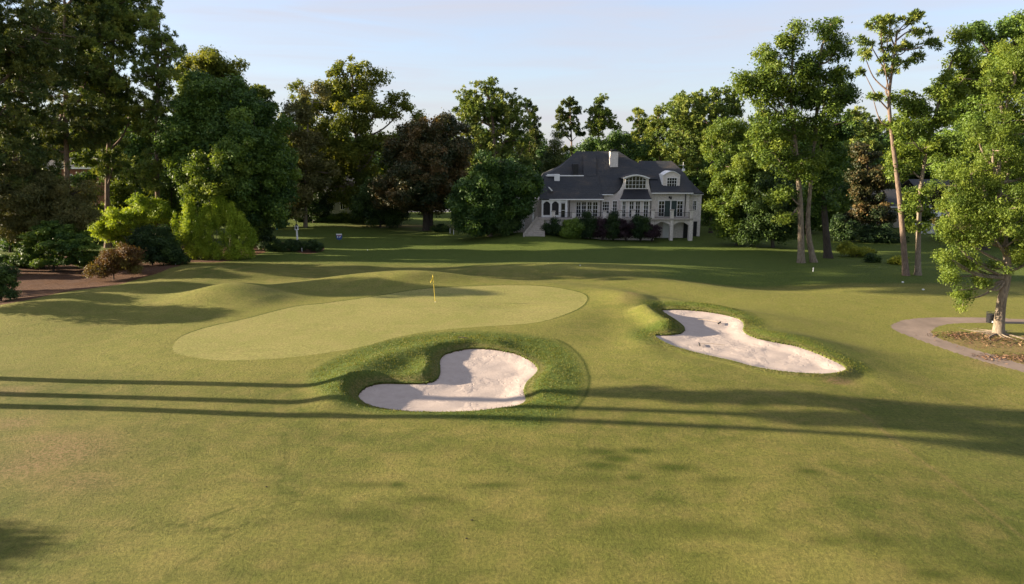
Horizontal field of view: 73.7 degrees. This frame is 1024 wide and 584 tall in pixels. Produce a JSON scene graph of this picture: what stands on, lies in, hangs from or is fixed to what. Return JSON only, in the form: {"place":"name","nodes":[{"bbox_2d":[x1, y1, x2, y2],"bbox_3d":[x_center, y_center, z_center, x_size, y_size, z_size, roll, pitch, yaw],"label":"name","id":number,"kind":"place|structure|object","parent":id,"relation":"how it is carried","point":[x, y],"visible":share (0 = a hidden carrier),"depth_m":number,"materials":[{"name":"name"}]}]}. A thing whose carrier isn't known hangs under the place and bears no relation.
{"place":"outdoors","nodes":[
{"label":"outdoors","id":0,"kind":"place"},
{"bbox_2d":[0,188,1023,583],"bbox_3d":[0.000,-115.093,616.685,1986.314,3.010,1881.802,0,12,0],"label":"ground","id":1,"kind":"structure","parent":0,"point":[134,448],"depth_m":31.20,"materials":[{"name":"green plant"}]},
{"bbox_2d":[0,230,25,251],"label":"laurel tree","id":2,"kind":"object","parent":1,"relation":"on","point":[9,245],"visible":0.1,"depth_m":86.43,"materials":[{"name":"green plant"}]},
{"bbox_2d":[43,157,132,231],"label":"brick cottage","id":3,"kind":"structure","parent":1,"relation":"on","point":[74,170],"depth_m":102.79,"materials":[{"name":"stone"}]},
{"bbox_2d":[70,170,110,242],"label":"laurel tree","id":4,"kind":"object","parent":1,"relation":"on","point":[81,176],"visible":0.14,"depth_m":93.72,"materials":[{"name":"green plant"}]},
{"bbox_2d":[53,85,139,208],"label":"pine tree","id":5,"kind":"object","parent":1,"relation":"on","point":[88,161],"visible":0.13,"depth_m":95.94,"materials":[{"name":"green plant"}]},
{"bbox_2d":[69,0,165,247],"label":"pine tree","id":6,"kind":"object","parent":1,"relation":"on","point":[129,13],"visible":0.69,"depth_m":84.07,"materials":[{"name":"green plant"}]},
{"bbox_2d":[97,171,141,233],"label":"laurel tree","id":7,"kind":"object","parent":1,"relation":"on","point":[120,193],"visible":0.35,"depth_m":95.56,"materials":[{"name":"green plant"}]},
{"bbox_2d":[0,241,323,304],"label":"mulch bed","id":8,"kind":"object","parent":1,"relation":"on","point":[38,282],"visible":0.34,"depth_m":68.22,"materials":[{"name":"soil"}]},
{"bbox_2d":[0,260,22,300],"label":"edge shrub","id":9,"kind":"object","parent":8,"relation":"on","point":[8,275],"visible":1,"depth_m":56.56,"materials":[{"name":"green plant"}]},
{"bbox_2d":[0,251,31,267],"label":"garden shrub","id":10,"kind":"object","parent":8,"relation":"on","point":[11,258],"visible":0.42,"depth_m":74.55,"materials":[{"name":"green plant"}]},
{"bbox_2d":[0,0,90,206],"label":"pine tree","id":11,"kind":"object","parent":8,"relation":"on","point":[17,49],"visible":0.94,"depth_m":69.90,"materials":[{"name":"green plant"}]},
{"bbox_2d":[0,153,107,268],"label":"cedar tree","id":12,"kind":"object","parent":8,"relation":"on","point":[60,201],"visible":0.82,"depth_m":72.22,"materials":[{"name":"green plant"}]},
{"bbox_2d":[14,220,100,271],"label":"shrub","id":13,"kind":"object","parent":8,"relation":"on","point":[54,238],"visible":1,"depth_m":70.89,"materials":[{"name":"green plant"}]},
{"bbox_2d":[0,0,134,186],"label":"pine tree","id":14,"kind":"object","parent":8,"relation":"on","point":[71,70],"visible":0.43,"depth_m":82.46,"materials":[{"name":"green plant"}]},
{"bbox_2d":[75,250,102,267],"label":"garden shrub","id":15,"kind":"object","parent":8,"relation":"on","point":[97,253],"visible":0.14,"depth_m":74.66,"materials":[{"name":"green plant"}]},
{"bbox_2d":[81,241,147,279],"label":"japanese maple","id":16,"kind":"object","parent":8,"relation":"on","point":[109,262],"visible":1,"depth_m":66.76,"materials":[{"name":"brown plant"}]},
{"bbox_2d":[87,189,182,244],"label":"sapling tree","id":17,"kind":"object","parent":8,"relation":"on","point":[144,211],"visible":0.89,"depth_m":81.39,"materials":[{"name":"green plant"}]},
{"bbox_2d":[117,7,187,228],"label":"pine tree","id":18,"kind":"object","parent":8,"relation":"on","point":[146,171],"visible":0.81,"depth_m":83.92,"materials":[{"name":"green plant"}]},
{"bbox_2d":[123,223,182,264],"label":"round shrub","id":19,"kind":"object","parent":8,"relation":"on","point":[159,243],"visible":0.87,"depth_m":75.30,"materials":[{"name":"green plant"}]},
{"bbox_2d":[160,245,192,264],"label":"garden shrub","id":20,"kind":"object","parent":8,"relation":"on","point":[181,257],"visible":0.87,"depth_m":76.43,"materials":[{"name":"green plant"}]},
{"bbox_2d":[161,139,254,257],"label":"maple tree","id":21,"kind":"object","parent":8,"relation":"on","point":[203,189],"visible":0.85,"depth_m":78.79,"materials":[{"name":"green plant"}]},
{"bbox_2d":[169,193,259,259],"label":"shrub","id":22,"kind":"object","parent":8,"relation":"on","point":[215,215],"visible":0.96,"depth_m":79.78,"materials":[{"name":"green plant"}]},
{"bbox_2d":[146,67,303,248],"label":"oak tree","id":23,"kind":"object","parent":8,"relation":"on","point":[206,113],"visible":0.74,"depth_m":82.37,"materials":[{"name":"green plant"}]},
{"bbox_2d":[254,220,276,242],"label":"holly shrub","id":24,"kind":"object","parent":8,"relation":"on","point":[266,234],"visible":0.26,"depth_m":91.46,"materials":[{"name":"green plant"}]},
{"bbox_2d":[257,238,282,251],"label":"juniper shrub","id":25,"kind":"object","parent":8,"relation":"on","point":[269,246],"visible":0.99,"depth_m":85.81,"materials":[{"name":"green plant"}]},
{"bbox_2d":[278,238,306,251],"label":"juniper shrub","id":26,"kind":"object","parent":8,"relation":"on","point":[291,245],"visible":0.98,"depth_m":86.13,"materials":[{"name":"green plant"}]},
{"bbox_2d":[300,239,324,251],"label":"juniper shrub","id":27,"kind":"object","parent":8,"relation":"on","point":[315,245],"visible":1,"depth_m":86.41,"materials":[{"name":"green plant"}]},
{"bbox_2d":[147,171,193,232],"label":"laurel tree","id":28,"kind":"object","parent":1,"relation":"on","point":[168,190],"visible":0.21,"depth_m":94.91,"materials":[{"name":"green plant"}]},
{"bbox_2d":[159,69,205,232],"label":"pine tree","id":29,"kind":"object","parent":1,"relation":"on","point":[182,81],"visible":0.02,"depth_m":98.94,"materials":[{"name":"green plant"}]},
{"bbox_2d":[168,44,249,231],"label":"gum tree","id":30,"kind":"object","parent":1,"relation":"on","point":[210,61],"visible":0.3,"depth_m":100.83,"materials":[{"name":"green plant"}]},
{"bbox_2d":[250,83,299,186],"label":"pine tree","id":31,"kind":"object","parent":1,"relation":"on","point":[266,92],"visible":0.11,"depth_m":107.48,"materials":[{"name":"green plant"}]},
{"bbox_2d":[272,162,304,227],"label":"laurel tree","id":32,"kind":"object","parent":1,"relation":"on","point":[290,218],"visible":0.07,"depth_m":110.58,"materials":[{"name":"green plant"}]},
{"bbox_2d":[277,80,341,227],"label":"elm tree","id":33,"kind":"object","parent":1,"relation":"on","point":[307,142],"visible":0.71,"depth_m":108.64,"materials":[{"name":"leaves"},{"name":"grey bark"}]},
{"bbox_2d":[299,174,334,222],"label":"laurel tree","id":34,"kind":"object","parent":1,"relation":"on","point":[319,208],"visible":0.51,"depth_m":116.98,"materials":[{"name":"green plant"}]},
{"bbox_2d":[315,213,339,222],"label":"garden shrub","id":35,"kind":"object","parent":1,"relation":"on","point":[330,218],"visible":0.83,"depth_m":118.76,"materials":[{"name":"green plant"}]},
{"bbox_2d":[325,177,354,213],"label":"cottage","id":36,"kind":"structure","parent":1,"relation":"on","point":[337,207],"depth_m":127.49,"materials":[{"name":"grey"}]},
{"bbox_2d":[334,211,349,222],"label":"garden shrub","id":37,"kind":"object","parent":1,"relation":"on","point":[342,215],"visible":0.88,"depth_m":118.72,"materials":[{"name":"green plant"}]},
{"bbox_2d":[277,54,426,209],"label":"sweetgum tree","id":38,"kind":"object","parent":1,"relation":"on","point":[354,158],"visible":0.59,"depth_m":114.37,"materials":[{"name":"green plant"}]},
{"bbox_2d":[347,176,411,227],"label":"holly tree","id":39,"kind":"object","parent":1,"relation":"on","point":[361,206],"visible":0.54,"depth_m":110.47,"materials":[{"name":"green plant"}]},
{"bbox_2d":[172,285,587,359],"bbox_3d":[-8.446,1.632,51.979,31.498,0.580,14.256,-6,13,-26],"label":"putting green","id":40,"kind":"object","parent":1,"relation":"on","point":[301,330],"visible":1,"depth_m":50.13,"materials":[{"name":"plant"}]},
{"bbox_2d":[365,107,477,230],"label":"magnolia tree","id":41,"kind":"object","parent":1,"relation":"on","point":[427,164],"visible":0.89,"depth_m":103.49,"materials":[{"name":"green plant"}]},
{"bbox_2d":[429,223,450,231],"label":"garden shrub","id":42,"kind":"object","parent":1,"relation":"on","point":[439,227],"visible":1,"depth_m":105.83,"materials":[{"name":"green plant"}]},
{"bbox_2d":[359,349,537,411],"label":"bunker sand","id":43,"kind":"structure","parent":1,"relation":"on","point":[474,379],"depth_m":38.11,"materials":[{"name":"sand"}]},
{"bbox_2d":[451,76,535,175],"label":"pine tree","id":44,"kind":"object","parent":1,"relation":"on","point":[475,108],"visible":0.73,"depth_m":121.46,"materials":[{"name":"green plant"}]},
{"bbox_2d":[442,149,546,237],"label":"live oak","id":45,"kind":"object","parent":1,"relation":"on","point":[483,192],"visible":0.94,"depth_m":93.55,"materials":[{"name":"green plant"}]},
{"bbox_2d":[475,215,524,236],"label":"azalea shrub","id":46,"kind":"object","parent":1,"relation":"on","point":[506,226],"visible":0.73,"depth_m":94.76,"materials":[{"name":"green plant"}]},
{"bbox_2d":[0,110,1023,203],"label":"distant woods","id":47,"kind":"object","parent":1,"relation":"on","point":[136,147],"visible":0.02,"depth_m":155.56,"materials":[{"name":"plant"}]},
{"bbox_2d":[517,97,545,169],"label":"pine tree","id":48,"kind":"object","parent":1,"relation":"on","point":[534,132],"visible":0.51,"depth_m":133.84,"materials":[{"name":"green plant"}]},
{"bbox_2d":[540,216,561,235],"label":"foundation shrub","id":49,"kind":"object","parent":1,"relation":"on","point":[552,227],"visible":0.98,"depth_m":94.77,"materials":[{"name":"green plant"}]},
{"bbox_2d":[540,126,567,171],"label":"cedar tree","id":50,"kind":"object","parent":1,"relation":"on","point":[551,160],"visible":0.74,"depth_m":124.38,"materials":[{"name":"green plant"}]},
{"bbox_2d":[551,95,585,154],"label":"pine tree","id":51,"kind":"object","parent":1,"relation":"on","point":[565,116],"visible":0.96,"depth_m":145.29,"materials":[{"name":"green plant"}]},
{"bbox_2d":[554,217,584,238],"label":"foundation shrub","id":52,"kind":"object","parent":1,"relation":"on","point":[572,228],"visible":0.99,"depth_m":94.47,"materials":[{"name":"green plant"}]},
{"bbox_2d":[578,211,599,238],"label":"foundation shrub","id":53,"kind":"object","parent":1,"relation":"on","point":[588,220],"visible":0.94,"depth_m":94.95,"materials":[{"name":"green plant"}]},
{"bbox_2d":[309,301,870,425],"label":"rough grass","id":54,"kind":"structure","parent":1,"relation":"on","point":[470,337],"depth_m":41.20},
{"bbox_2d":[581,92,621,150],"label":"pine tree","id":55,"kind":"object","parent":1,"relation":"on","point":[602,120],"visible":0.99,"depth_m":145.11,"materials":[{"name":"green plant"}]},
{"bbox_2d":[593,216,612,240],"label":"foundation shrub","id":56,"kind":"object","parent":1,"relation":"on","point":[601,229],"visible":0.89,"depth_m":95.23,"materials":[{"name":"purple plant"}]},
{"bbox_2d":[509,149,703,240],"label":"brick house","id":57,"kind":"structure","parent":1,"relation":"on","point":[577,183],"depth_m":99.51,"materials":[{"name":"brick"}]},
{"bbox_2d":[561,203,565,216],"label":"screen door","id":58,"kind":"structure","parent":57,"relation":"in","point":[563,205],"depth_m":98.21,"materials":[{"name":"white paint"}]},
{"bbox_2d":[576,202,580,216],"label":"window","id":59,"kind":"structure","parent":57,"relation":"in","point":[578,204],"depth_m":99.54,"materials":[{"name":"glass"}]},
{"bbox_2d":[592,202,597,216],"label":"window","id":60,"kind":"structure","parent":57,"relation":"in","point":[595,204],"depth_m":99.54,"materials":[{"name":"glass"}]},
{"bbox_2d":[602,201,608,213],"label":"window","id":61,"kind":"structure","parent":57,"relation":"in","point":[605,204],"depth_m":99.44,"materials":[{"name":"glass"}]},
{"bbox_2d":[625,176,645,188],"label":"arched window","id":62,"kind":"structure","parent":57,"relation":"in","point":[633,182],"depth_m":98.76,"materials":[{"name":"glass"}]},
{"bbox_2d":[643,201,648,216],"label":"window","id":63,"kind":"structure","parent":57,"relation":"in","point":[645,203],"depth_m":98.19,"materials":[{"name":"glass"}]},
{"bbox_2d":[658,201,664,216],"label":"window","id":64,"kind":"structure","parent":57,"relation":"in","point":[661,204],"depth_m":99.49,"materials":[{"name":"glass"}]},
{"bbox_2d":[662,222,668,237],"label":"basement door","id":65,"kind":"structure","parent":57,"relation":"in","point":[665,234],"depth_m":99.76,"materials":[{"name":"white paint"}]},
{"bbox_2d":[666,177,676,185],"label":"dormer window","id":66,"kind":"structure","parent":57,"relation":"in","point":[671,181],"depth_m":99.54,"materials":[{"name":"glass"}]},
{"bbox_2d":[676,201,682,216],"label":"window","id":67,"kind":"structure","parent":57,"relation":"in","point":[679,203],"depth_m":99.54,"materials":[{"name":"glass"}]},
{"bbox_2d":[683,223,687,237],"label":"basement door","id":68,"kind":"structure","parent":57,"relation":"in","point":[685,228],"depth_m":99.76,"materials":[{"name":"metal"}]},
{"bbox_2d":[572,129,652,161],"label":"oak tree","id":69,"kind":"object","parent":1,"relation":"on","point":[618,138],"visible":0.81,"depth_m":129.83,"materials":[{"name":"green plant"}]},
{"bbox_2d":[604,208,620,240],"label":"foundation shrub","id":70,"kind":"object","parent":1,"relation":"on","point":[613,222],"visible":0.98,"depth_m":94.93,"materials":[{"name":"green plant"}]},
{"bbox_2d":[615,218,636,241],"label":"foundation shrub","id":71,"kind":"object","parent":1,"relation":"on","point":[625,229],"visible":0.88,"depth_m":95.32,"materials":[{"name":"purple plant"}]},
{"bbox_2d":[626,107,655,161],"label":"pine tree","id":72,"kind":"object","parent":1,"relation":"on","point":[639,126],"visible":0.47,"depth_m":141.12,"materials":[{"name":"green plant"}]},
{"bbox_2d":[630,214,652,241],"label":"foundation shrub","id":73,"kind":"object","parent":1,"relation":"on","point":[641,223],"visible":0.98,"depth_m":94.69,"materials":[{"name":"green plant"}]},
{"bbox_2d":[640,222,661,241],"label":"foundation shrub","id":74,"kind":"object","parent":1,"relation":"on","point":[654,232],"visible":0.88,"depth_m":95.00,"materials":[{"name":"purple plant"}]},
{"bbox_2d":[642,102,675,160],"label":"pine tree","id":75,"kind":"object","parent":1,"relation":"on","point":[660,152],"visible":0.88,"depth_m":138.70,"materials":[{"name":"green plant"}]},
{"bbox_2d":[662,90,689,151],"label":"pine tree","id":76,"kind":"object","parent":1,"relation":"on","point":[669,109],"visible":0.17,"depth_m":134.92,"materials":[{"name":"green plant"}]},
{"bbox_2d":[653,84,745,175],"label":"deciduous tree","id":77,"kind":"object","parent":1,"relation":"on","point":[693,124],"visible":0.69,"depth_m":125.60,"materials":[{"name":"green plant"}]},
{"bbox_2d":[700,206,716,225],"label":"laurel tree","id":78,"kind":"object","parent":1,"relation":"on","point":[703,221],"visible":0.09,"depth_m":113.86,"materials":[{"name":"green plant"}]},
{"bbox_2d":[696,170,725,232],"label":"laurel tree","id":79,"kind":"object","parent":1,"relation":"on","point":[703,186],"visible":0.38,"depth_m":103.22,"materials":[{"name":"green plant"}]},
{"bbox_2d":[699,112,758,179],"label":"gum tree","id":80,"kind":"object","parent":1,"relation":"on","point":[728,145],"visible":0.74,"depth_m":102.32,"materials":[{"name":"green plant"}]},
{"bbox_2d":[701,150,776,245],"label":"camellia tree","id":81,"kind":"object","parent":1,"relation":"on","point":[735,186],"visible":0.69,"depth_m":90.52,"materials":[{"name":"green plant"}]},
{"bbox_2d":[656,310,844,373],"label":"bunker sand","id":82,"kind":"structure","parent":1,"relation":"on","point":[734,340],"depth_m":45.04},
{"bbox_2d":[729,166,804,247],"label":"ligustrum tree","id":83,"kind":"object","parent":1,"relation":"on","point":[754,230],"visible":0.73,"depth_m":88.97,"materials":[{"name":"green plant"}]},
{"bbox_2d":[722,17,833,262],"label":"sweetgum tree","id":84,"kind":"object","parent":1,"relation":"on","point":[767,85],"visible":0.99,"depth_m":74.11,"materials":[{"name":"green plant"}]},
{"bbox_2d":[802,185,830,232],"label":"laurel tree","id":85,"kind":"object","parent":1,"relation":"on","point":[815,222],"visible":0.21,"depth_m":103.27,"materials":[{"name":"green plant"}]},
{"bbox_2d":[794,16,865,262],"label":"sweetgum tree","id":86,"kind":"object","parent":1,"relation":"on","point":[835,94],"visible":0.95,"depth_m":73.64,"materials":[{"name":"green plant"}]},
{"bbox_2d":[797,81,863,258],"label":"sweetgum tree","id":87,"kind":"object","parent":1,"relation":"on","point":[833,173],"visible":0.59,"depth_m":78.33,"materials":[{"name":"green plant"}]},
{"bbox_2d":[815,181,858,230],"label":"laurel tree","id":88,"kind":"object","parent":1,"relation":"on","point":[846,205],"visible":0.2,"depth_m":106.19,"materials":[{"name":"green plant"}]},
{"bbox_2d":[833,240,877,256],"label":"clipped hedge","id":89,"kind":"object","parent":1,"relation":"on","point":[847,247],"visible":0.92,"depth_m":82.68,"materials":[{"name":"green plant"}]},
{"bbox_2d":[820,212,909,243],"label":"laurel shrub","id":90,"kind":"object","parent":1,"relation":"on","point":[850,230],"visible":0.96,"depth_m":94.61,"materials":[{"name":"green plant"}]},
{"bbox_2d":[842,105,888,167],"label":"pine tree","id":91,"kind":"object","parent":1,"relation":"on","point":[869,128],"visible":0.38,"depth_m":120.82,"materials":[{"name":"green plant"}]},
{"bbox_2d":[842,139,897,225],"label":"magnolia tree","id":92,"kind":"object","parent":1,"relation":"on","point":[867,205],"visible":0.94,"depth_m":96.08,"materials":[{"name":"green plant"}]},
{"bbox_2d":[862,253,881,262],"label":"boxwood shrub","id":93,"kind":"object","parent":1,"relation":"on","point":[871,257],"visible":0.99,"depth_m":77.85,"materials":[{"name":"green plant"}]},
{"bbox_2d":[846,189,898,227],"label":"cream house","id":94,"kind":"structure","parent":1,"relation":"on","point":[891,195],"depth_m":112.48,"materials":[{"name":"stone"}]},
{"bbox_2d":[847,8,945,275],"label":"pine tree","id":95,"kind":"object","parent":1,"relation":"on","point":[913,17],"visible":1,"depth_m":65.85,"materials":[{"name":"green plant"}]},
{"bbox_2d":[887,255,908,264],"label":"boxwood shrub","id":96,"kind":"object","parent":1,"relation":"on","point":[895,259],"visible":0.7,"depth_m":76.62,"materials":[{"name":"green plant"}]},
{"bbox_2d":[897,178,943,230],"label":"laurel tree","id":97,"kind":"object","parent":1,"relation":"on","point":[927,215],"visible":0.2,"depth_m":106.80,"materials":[{"name":"green plant"}]},
{"bbox_2d":[901,179,954,218],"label":"white house","id":98,"kind":"structure","parent":1,"relation":"on","point":[914,182],"depth_m":119.83,"materials":[{"name":"paint"}]},
{"bbox_2d":[879,22,1000,275],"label":"tulip tree","id":99,"kind":"object","parent":1,"relation":"on","point":[948,88],"visible":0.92,"depth_m":66.78,"materials":[{"name":"green plant"}]},
{"bbox_2d":[927,180,958,238],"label":"laurel tree","id":100,"kind":"object","parent":1,"relation":"on","point":[933,198],"visible":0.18,"depth_m":96.87,"materials":[{"name":"green plant"}]},
{"bbox_2d":[944,181,991,243],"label":"laurel tree","id":101,"kind":"object","parent":1,"relation":"on","point":[963,227],"visible":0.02,"depth_m":93.34,"materials":[{"name":"green plant"}]},
{"bbox_2d":[921,9,1023,249],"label":"oak tree","id":102,"kind":"object","parent":1,"relation":"on","point":[1007,29],"visible":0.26,"depth_m":83.44,"materials":[{"name":"green plant"}]},
{"bbox_2d":[927,328,1023,363],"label":"bark litter","id":103,"kind":"object","parent":1,"relation":"on","point":[1007,357],"visible":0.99,"depth_m":48.93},
{"bbox_2d":[928,33,1023,340],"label":"elm tree","id":104,"kind":"object","parent":1,"relation":"on","point":[974,202],"visible":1,"depth_m":47.76,"materials":[{"name":"green plant"}]},
{"bbox_2d":[990,178,1022,245],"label":"laurel tree","id":105,"kind":"object","parent":1,"relation":"on","point":[1011,239],"visible":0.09,"depth_m":91.05,"materials":[{"name":"green plant"}]},
{"bbox_2d":[0,0,1023,153],"label":"sky","id":106,"kind":"structure","parent":0,"point":[640,53],"materials":[{"name":"blue"}]},
{"bbox_2d":[890,317,1023,371],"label":"cart path","id":107,"kind":"structure","parent":0,"point":[918,328],"depth_m":51.00,"materials":[{"name":"concrete"}]},
{"bbox_2d":[986,311,994,322],"bbox_3d":[37.124,1.968,52.970,0.616,0.818,0.618,0,12,0],"label":"litter bin","id":108,"kind":"object","parent":107,"relation":"on","point":[990,317],"visible":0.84,"depth_m":52.84,"materials":[{"name":"metal"}]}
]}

